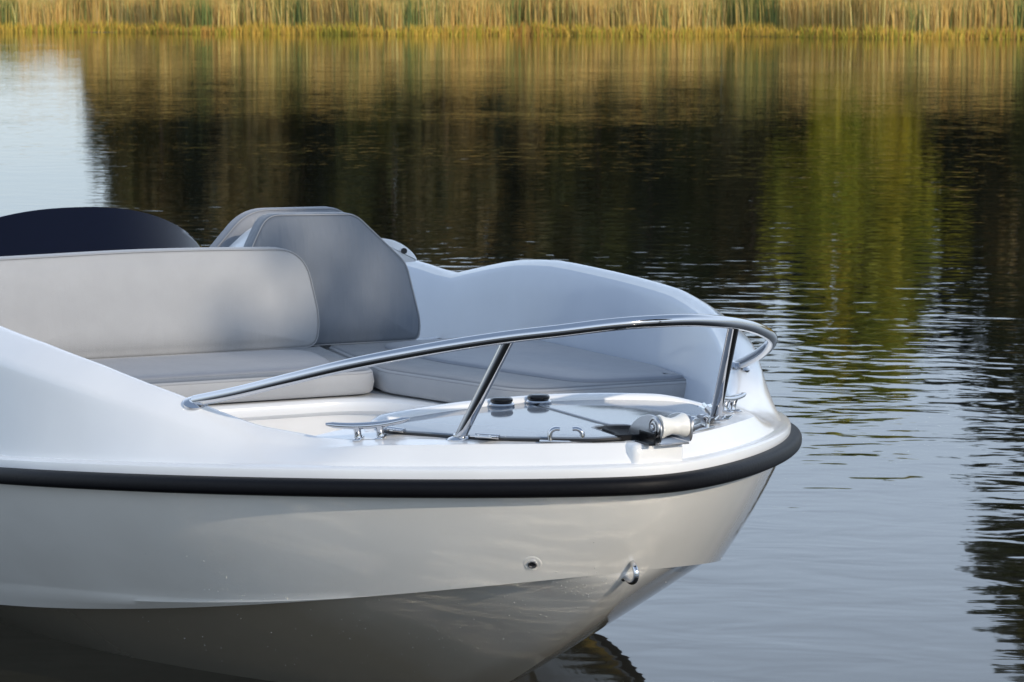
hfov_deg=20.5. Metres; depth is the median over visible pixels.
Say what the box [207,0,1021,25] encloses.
undergrowth
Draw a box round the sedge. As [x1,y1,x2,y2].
[0,19,1023,38]
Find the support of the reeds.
on the ground
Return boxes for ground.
[4,0,1022,38]
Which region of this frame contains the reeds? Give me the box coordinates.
[0,0,1023,38]
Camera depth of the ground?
137.59 m
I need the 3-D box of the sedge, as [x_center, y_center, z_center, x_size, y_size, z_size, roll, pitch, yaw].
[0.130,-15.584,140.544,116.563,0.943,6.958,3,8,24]
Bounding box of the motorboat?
[0,206,801,681]
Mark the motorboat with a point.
(304, 444)
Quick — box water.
[0,32,1023,681]

